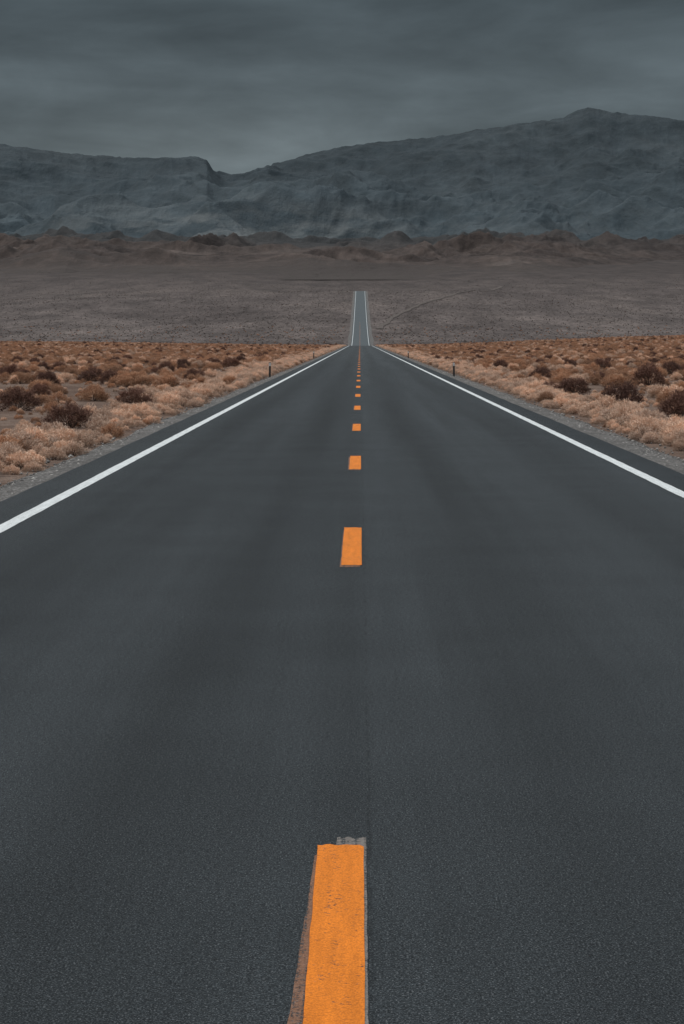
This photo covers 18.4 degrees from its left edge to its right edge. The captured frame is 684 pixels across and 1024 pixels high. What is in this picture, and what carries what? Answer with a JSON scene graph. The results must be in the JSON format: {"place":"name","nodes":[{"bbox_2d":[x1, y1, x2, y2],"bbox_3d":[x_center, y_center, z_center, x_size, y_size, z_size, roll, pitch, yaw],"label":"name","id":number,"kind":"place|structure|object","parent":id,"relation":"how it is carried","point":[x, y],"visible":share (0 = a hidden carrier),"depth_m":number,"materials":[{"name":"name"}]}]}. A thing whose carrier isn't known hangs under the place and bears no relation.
{"place":"outdoors","nodes":[
{"label":"outdoors","id":0,"kind":"place"},
{"bbox_2d":[0,291,683,1023],"bbox_3d":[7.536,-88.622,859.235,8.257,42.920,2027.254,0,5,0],"label":"road","id":1,"kind":"structure","parent":0,"point":[344,685],"depth_m":9.79,"materials":[{"name":"grey asphalt"}]},
{"bbox_2d":[0,107,683,239],"bbox_3d":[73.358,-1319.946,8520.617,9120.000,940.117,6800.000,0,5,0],"label":"mountain range","id":2,"kind":"structure","parent":0,"point":[587,173],"depth_m":7428.69,"materials":[{"name":"grey stone"}]},
{"bbox_2d":[0,260,683,486],"bbox_3d":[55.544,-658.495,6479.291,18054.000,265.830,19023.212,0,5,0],"label":"ground","id":3,"kind":"structure","parent":0,"point":[45,286],"depth_m":1369.31,"materials":[{"name":"brown soil"}]},
{"bbox_2d":[0,463,20,474],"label":"dry shrub","id":4,"kind":"object","parent":3,"relation":"on","point":[13,469],"visible":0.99,"depth_m":28.43,"materials":[{"name":"beige plant"}]},
{"bbox_2d":[0,363,29,377],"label":"dark bush","id":5,"kind":"object","parent":3,"relation":"on","point":[12,369],"visible":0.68,"depth_m":102.83,"materials":[{"name":"brown plant"}]},
{"bbox_2d":[2,450,37,468],"bbox_3d":[-4.536,-0.734,29.808,0.545,0.322,0.616,2,5,22],"label":"dry shrub","id":6,"kind":"object","parent":3,"relation":"on","point":[17,459],"visible":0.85,"depth_m":29.73,"materials":[{"name":"beige plant"}]},
{"bbox_2d":[10,371,30,383],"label":"desert shrub","id":7,"kind":"object","parent":3,"relation":"on","point":[26,377],"visible":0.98,"depth_m":83.05,"materials":[{"name":"beige plant"}]},
{"bbox_2d":[0,385,41,410],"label":"dark bush","id":8,"kind":"object","parent":3,"relation":"on","point":[15,395],"visible":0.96,"depth_m":53.63,"materials":[{"name":"brown plant"}]},
{"bbox_2d":[21,460,44,471],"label":"dry shrub","id":9,"kind":"object","parent":3,"relation":"on","point":[32,465],"visible":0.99,"depth_m":29.01,"materials":[{"name":"beige plant"}]},
{"bbox_2d":[20,449,46,465],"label":"dry shrub","id":10,"kind":"object","parent":3,"relation":"on","point":[41,459],"visible":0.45,"depth_m":30.32,"materials":[{"name":"beige plant"}]},
{"bbox_2d":[18,426,51,451],"bbox_3d":[-5.098,-1.178,34.404,0.743,0.496,0.830,0,5,3],"label":"dry shrub","id":11,"kind":"object","parent":3,"relation":"on","point":[41,434],"visible":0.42,"depth_m":34.32,"materials":[{"name":"beige plant"}]},
{"bbox_2d":[27,394,52,407],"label":"desert shrub","id":12,"kind":"object","parent":3,"relation":"on","point":[44,399],"visible":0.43,"depth_m":57.25,"materials":[{"name":"beige plant"}]},
{"bbox_2d":[39,399,65,414],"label":"desert shrub","id":13,"kind":"object","parent":3,"relation":"on","point":[49,407],"visible":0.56,"depth_m":50.67,"materials":[{"name":"beige plant"}]},
{"bbox_2d":[40,445,68,459],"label":"dry shrub","id":14,"kind":"object","parent":3,"relation":"on","point":[57,452],"visible":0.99,"depth_m":31.92,"materials":[{"name":"beige plant"}]},
{"bbox_2d":[39,421,71,432],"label":"dry shrub","id":15,"kind":"object","parent":3,"relation":"on","point":[47,426],"visible":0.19,"depth_m":38.06,"materials":[{"name":"beige plant"}]},
{"bbox_2d":[44,390,73,402],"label":"desert shrub","id":16,"kind":"object","parent":3,"relation":"on","point":[60,396],"visible":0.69,"depth_m":60.16,"materials":[{"name":"beige plant"}]},
{"bbox_2d":[53,439,79,454],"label":"dry shrub","id":17,"kind":"object","parent":3,"relation":"on","point":[60,444],"visible":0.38,"depth_m":33.43,"materials":[{"name":"beige plant"}]},
{"bbox_2d":[57,372,77,380],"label":"dry shrub","id":18,"kind":"object","parent":3,"relation":"on","point":[66,375],"visible":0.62,"depth_m":89.00,"materials":[{"name":"brown plant"}]},
{"bbox_2d":[62,440,88,455],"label":"dry shrub","id":19,"kind":"object","parent":3,"relation":"on","point":[74,448],"visible":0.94,"depth_m":33.05,"materials":[{"name":"beige plant"}]},
{"bbox_2d":[68,430,97,447],"bbox_3d":[-4.389,-1.217,35.480,0.505,0.370,0.504,-3,5,-32],"label":"dry shrub","id":20,"kind":"object","parent":3,"relation":"on","point":[85,439],"visible":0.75,"depth_m":35.44,"materials":[{"name":"beige plant"}]},
{"bbox_2d":[77,369,98,381],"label":"dark bush","id":21,"kind":"object","parent":3,"relation":"on","point":[91,375],"visible":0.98,"depth_m":87.64,"materials":[{"name":"brown plant"}]},
{"bbox_2d":[84,365,101,380],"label":"dark bush","id":22,"kind":"object","parent":3,"relation":"on","point":[98,370],"visible":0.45,"depth_m":91.61,"materials":[{"name":"brown plant"}]},
{"bbox_2d":[81,414,115,431],"bbox_3d":[-4.604,-1.675,40.523,0.660,0.482,0.687,-3,6,-34],"label":"dry shrub","id":23,"kind":"object","parent":3,"relation":"on","point":[97,421],"visible":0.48,"depth_m":40.48,"materials":[{"name":"beige plant"}]},
{"bbox_2d":[88,406,116,420],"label":"dry shrub","id":24,"kind":"object","parent":3,"relation":"on","point":[106,412],"visible":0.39,"depth_m":45.41,"materials":[{"name":"beige plant"}]},
{"bbox_2d":[93,435,114,443],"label":"dry shrub","id":25,"kind":"object","parent":3,"relation":"on","point":[100,438],"visible":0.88,"depth_m":36.72,"materials":[{"name":"beige plant"}]},
{"bbox_2d":[98,367,117,384],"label":"dark bush","id":26,"kind":"object","parent":3,"relation":"on","point":[107,375],"visible":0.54,"depth_m":84.12,"materials":[{"name":"brown plant"}]},
{"bbox_2d":[93,421,123,434],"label":"dry shrub","id":27,"kind":"object","parent":3,"relation":"on","point":[98,429],"visible":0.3,"depth_m":39.80,"materials":[{"name":"beige plant"}]},
{"bbox_2d":[102,399,122,410],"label":"dry shrub","id":28,"kind":"object","parent":3,"relation":"on","point":[114,404],"visible":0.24,"depth_m":50.36,"materials":[{"name":"beige plant"}]},
{"bbox_2d":[108,373,123,386],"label":"desert shrub","id":29,"kind":"object","parent":3,"relation":"on","point":[112,380],"visible":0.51,"depth_m":77.83,"materials":[{"name":"beige plant"}]},
{"bbox_2d":[115,375,132,386],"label":"desert shrub","id":30,"kind":"object","parent":3,"relation":"on","point":[126,381],"visible":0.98,"depth_m":77.01,"materials":[{"name":"beige plant"}]},
{"bbox_2d":[113,408,136,420],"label":"dry shrub","id":31,"kind":"object","parent":3,"relation":"on","point":[125,416],"visible":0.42,"depth_m":45.50,"materials":[{"name":"beige plant"}]},
{"bbox_2d":[120,417,134,427],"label":"dry shrub","id":32,"kind":"object","parent":3,"relation":"on","point":[125,422],"visible":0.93,"depth_m":43.41,"materials":[{"name":"beige plant"}]},
{"bbox_2d":[114,387,153,403],"bbox_3d":[-5.730,-3.167,57.968,1.130,0.623,1.278,3,6,37],"label":"dark bush","id":33,"kind":"object","parent":3,"relation":"on","point":[135,396],"visible":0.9,"depth_m":57.77,"materials":[{"name":"brown plant"}]},
{"bbox_2d":[126,402,148,416],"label":"dry shrub","id":34,"kind":"object","parent":3,"relation":"on","point":[140,408],"visible":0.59,"depth_m":49.16,"materials":[{"name":"beige plant"}]},
{"bbox_2d":[131,374,151,385],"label":"desert shrub","id":35,"kind":"object","parent":3,"relation":"on","point":[138,380],"visible":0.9,"depth_m":76.97,"materials":[{"name":"beige plant"}]},
{"bbox_2d":[141,408,161,419],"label":"dry shrub","id":36,"kind":"object","parent":3,"relation":"on","point":[153,413],"visible":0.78,"depth_m":47.96,"materials":[{"name":"beige plant"}]},
{"bbox_2d":[145,415,163,423],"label":"dry shrub","id":37,"kind":"object","parent":3,"relation":"on","point":[150,418],"visible":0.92,"depth_m":45.47,"materials":[{"name":"beige plant"}]},
{"bbox_2d":[154,403,173,413],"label":"dry shrub","id":38,"kind":"object","parent":3,"relation":"on","point":[159,405],"visible":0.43,"depth_m":51.69,"materials":[{"name":"beige plant"}]},
{"bbox_2d":[151,373,179,386],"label":"desert shrub","id":39,"kind":"object","parent":3,"relation":"on","point":[166,378],"visible":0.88,"depth_m":77.69,"materials":[{"name":"beige plant"}]},
{"bbox_2d":[159,361,176,370],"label":"dark bush","id":40,"kind":"object","parent":3,"relation":"on","point":[167,364],"visible":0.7,"depth_m":117.82,"materials":[{"name":"brown plant"}]},
{"bbox_2d":[157,392,180,406],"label":"dry shrub","id":41,"kind":"object","parent":3,"relation":"on","point":[174,400],"visible":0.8,"depth_m":56.07,"materials":[{"name":"brown plant"}]},
{"bbox_2d":[0,291,354,501],"bbox_3d":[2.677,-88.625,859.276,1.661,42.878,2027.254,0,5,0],"label":"gravel shoulder","id":42,"kind":"object","parent":3,"relation":"on","point":[26,483],"visible":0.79,"depth_m":35.12},
{"bbox_2d":[178,388,196,400],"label":"dry shrub","id":43,"kind":"object","parent":3,"relation":"on","point":[183,394],"visible":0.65,"depth_m":60.84,"materials":[{"name":"brown plant"}]},
{"bbox_2d":[186,399,203,407],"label":"dry shrub","id":44,"kind":"object","parent":3,"relation":"on","point":[192,403],"visible":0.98,"depth_m":56.62,"materials":[{"name":"brown plant"}]},
{"bbox_2d":[184,367,205,378],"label":"dark bush","id":45,"kind":"object","parent":3,"relation":"on","point":[192,371],"visible":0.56,"depth_m":94.94,"materials":[{"name":"brown plant"}]},
{"bbox_2d":[193,387,215,397],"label":"dry shrub","id":46,"kind":"object","parent":3,"relation":"on","point":[208,390],"visible":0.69,"depth_m":65.77,"materials":[{"name":"brown plant"}]},
{"bbox_2d":[203,368,217,377],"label":"dry shrub","id":47,"kind":"object","parent":3,"relation":"on","point":[208,372],"visible":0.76,"depth_m":97.41,"materials":[{"name":"brown plant"}]},
{"bbox_2d":[221,375,236,384],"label":"desert shrub","id":48,"kind":"object","parent":3,"relation":"on","point":[229,378],"visible":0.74,"depth_m":83.52,"materials":[{"name":"beige plant"}]},
{"bbox_2d":[222,356,239,367],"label":"dark bush","id":49,"kind":"object","parent":3,"relation":"on","point":[236,362],"visible":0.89,"depth_m":132.25,"materials":[{"name":"brown plant"}]},
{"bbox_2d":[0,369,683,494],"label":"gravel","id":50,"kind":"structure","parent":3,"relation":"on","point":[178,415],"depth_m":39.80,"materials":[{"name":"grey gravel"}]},
{"bbox_2d":[491,359,508,367],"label":"dark bush","id":51,"kind":"object","parent":3,"relation":"on","point":[502,362],"visible":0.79,"depth_m":127.49,"materials":[{"name":"brown plant"}]},
{"bbox_2d":[365,291,683,473],"bbox_3d":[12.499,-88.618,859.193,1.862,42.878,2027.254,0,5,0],"label":"gravel shoulder","id":52,"kind":"object","parent":3,"relation":"on","point":[631,447],"visible":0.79,"depth_m":43.04},
{"bbox_2d":[529,366,551,378],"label":"dark bush","id":53,"kind":"object","parent":3,"relation":"on","point":[542,372],"visible":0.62,"depth_m":92.39,"materials":[{"name":"brown plant"}]},
{"bbox_2d":[536,391,553,401],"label":"desert shrub","id":54,"kind":"object","parent":3,"relation":"on","point":[543,395],"visible":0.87,"depth_m":61.44,"materials":[{"name":"beige plant"}]},
{"bbox_2d":[550,396,574,408],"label":"dry shrub","id":55,"kind":"object","parent":3,"relation":"on","point":[561,400],"visible":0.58,"depth_m":55.92,"materials":[{"name":"beige plant"}]},
{"bbox_2d":[563,404,582,413],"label":"dry shrub","id":56,"kind":"object","parent":3,"relation":"on","point":[572,410],"visible":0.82,"depth_m":51.49,"materials":[{"name":"beige plant"}]},
{"bbox_2d":[576,401,604,414],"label":"dry shrub","id":57,"kind":"object","parent":3,"relation":"on","point":[592,405],"visible":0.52,"depth_m":50.05,"materials":[{"name":"beige plant"}]},
{"bbox_2d":[586,371,603,384],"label":"desert shrub","id":58,"kind":"object","parent":3,"relation":"on","point":[596,380],"visible":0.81,"depth_m":83.30,"materials":[{"name":"beige plant"}]},
{"bbox_2d":[593,357,611,368],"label":"dark bush","id":59,"kind":"object","parent":3,"relation":"on","point":[600,362],"visible":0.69,"depth_m":132.06,"materials":[{"name":"brown plant"}]},
{"bbox_2d":[594,394,620,408],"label":"dry shrub","id":60,"kind":"object","parent":3,"relation":"on","point":[609,400],"visible":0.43,"depth_m":52.32,"materials":[{"name":"beige plant"}]},
{"bbox_2d":[599,406,617,419],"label":"dry shrub","id":61,"kind":"object","parent":3,"relation":"on","point":[606,412],"visible":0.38,"depth_m":46.81,"materials":[{"name":"beige plant"}]},
{"bbox_2d":[600,371,630,387],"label":"desert shrub","id":62,"kind":"object","parent":3,"relation":"on","point":[620,377],"visible":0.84,"depth_m":77.85,"materials":[{"name":"beige plant"}]},
{"bbox_2d":[606,403,632,420],"bbox_3d":[5.949,-2.050,44.774,0.720,0.588,0.918,-4,6,-43],"label":"dry shrub","id":63,"kind":"object","parent":3,"relation":"on","point":[621,409],"visible":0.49,"depth_m":44.73,"materials":[{"name":"beige plant"}]},
{"bbox_2d":[610,398,640,408],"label":"dry shrub","id":64,"kind":"object","parent":3,"relation":"on","point":[627,403],"visible":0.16,"depth_m":50.02,"materials":[{"name":"beige plant"}]},
{"bbox_2d":[613,414,643,425],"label":"dry shrub","id":65,"kind":"object","parent":3,"relation":"on","point":[621,421],"visible":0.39,"depth_m":43.00,"materials":[{"name":"beige plant"}]},
{"bbox_2d":[622,413,645,431],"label":"dry shrub","id":66,"kind":"object","parent":3,"relation":"on","point":[635,417],"visible":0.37,"depth_m":41.31,"materials":[{"name":"beige plant"}]},
{"bbox_2d":[627,424,662,440],"bbox_3d":[5.415,-1.408,37.839,0.631,0.365,0.598,-2,5,-27],"label":"dry shrub","id":67,"kind":"object","parent":3,"relation":"on","point":[640,432],"visible":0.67,"depth_m":37.80,"materials":[{"name":"beige plant"}]},
{"bbox_2d":[633,407,659,418],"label":"dry shrub","id":68,"kind":"object","parent":3,"relation":"on","point":[647,413],"visible":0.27,"depth_m":43.37,"materials":[{"name":"beige plant"}]},
{"bbox_2d":[632,362,667,386],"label":"dark bush","id":69,"kind":"object","parent":3,"relation":"on","point":[646,372],"visible":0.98,"depth_m":80.22,"materials":[{"name":"brown plant"}]},
{"bbox_2d":[632,415,667,433],"bbox_3d":[5.769,-1.597,39.469,0.717,0.502,0.703,0,5,3],"label":"dry shrub","id":70,"kind":"object","parent":3,"relation":"on","point":[645,421],"visible":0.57,"depth_m":39.37,"materials":[{"name":"beige plant"}]},
{"bbox_2d":[639,433,662,443],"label":"dry shrub","id":71,"kind":"object","parent":3,"relation":"on","point":[650,438],"visible":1,"depth_m":36.96,"materials":[{"name":"beige plant"}]},
{"bbox_2d":[644,384,668,397],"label":"dry shrub","id":72,"kind":"object","parent":3,"relation":"on","point":[650,392],"visible":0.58,"depth_m":64.15,"materials":[{"name":"beige plant"}]},
{"bbox_2d":[655,384,683,400],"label":"dry shrub","id":73,"kind":"object","parent":3,"relation":"on","point":[671,386],"visible":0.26,"depth_m":61.52,"materials":[{"name":"brown plant"}]},
{"bbox_2d":[658,418,683,437],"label":"dry shrub","id":74,"kind":"object","parent":3,"relation":"on","point":[674,421],"visible":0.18,"depth_m":38.80,"materials":[{"name":"beige plant"}]},
{"bbox_2d":[660,360,682,373],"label":"dark bush","id":75,"kind":"object","parent":3,"relation":"on","point":[672,365],"visible":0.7,"depth_m":115.45,"materials":[{"name":"brown plant"}]},
{"bbox_2d":[659,420,683,437],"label":"dry shrub","id":76,"kind":"object","parent":3,"relation":"on","point":[680,425],"visible":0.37,"depth_m":37.54,"materials":[{"name":"beige plant"}]},
{"bbox_2d":[661,427,682,445],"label":"dry shrub","id":77,"kind":"object","parent":3,"relation":"on","point":[667,439],"visible":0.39,"depth_m":36.08,"materials":[{"name":"beige plant"}]},
{"bbox_2d":[670,429,683,444],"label":"dry shrub","id":78,"kind":"object","parent":3,"relation":"on","point":[680,435],"visible":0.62,"depth_m":35.38,"materials":[{"name":"beige plant"}]},
{"bbox_2d":[672,437,683,450],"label":"dry shrub","id":79,"kind":"object","parent":3,"relation":"on","point":[677,444],"visible":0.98,"depth_m":34.47,"materials":[{"name":"beige plant"}]},
{"bbox_2d":[0,226,683,279],"bbox_3d":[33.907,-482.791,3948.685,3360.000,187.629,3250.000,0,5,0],"label":"badland hills","id":80,"kind":"structure","parent":0,"point":[397,255],"depth_m":3419.38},
{"bbox_2d":[0,0,683,173],"label":"sky","id":81,"kind":"structure","parent":0,"point":[238,86],"materials":[{"name":"grey"}]},
{"bbox_2d":[376,286,502,328],"bbox_3d":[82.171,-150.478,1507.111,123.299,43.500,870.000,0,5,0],"label":"dirt track","id":82,"kind":"structure","parent":0,"point":[380,326],"depth_m":1330.05,"materials":[{"name":"soil"}]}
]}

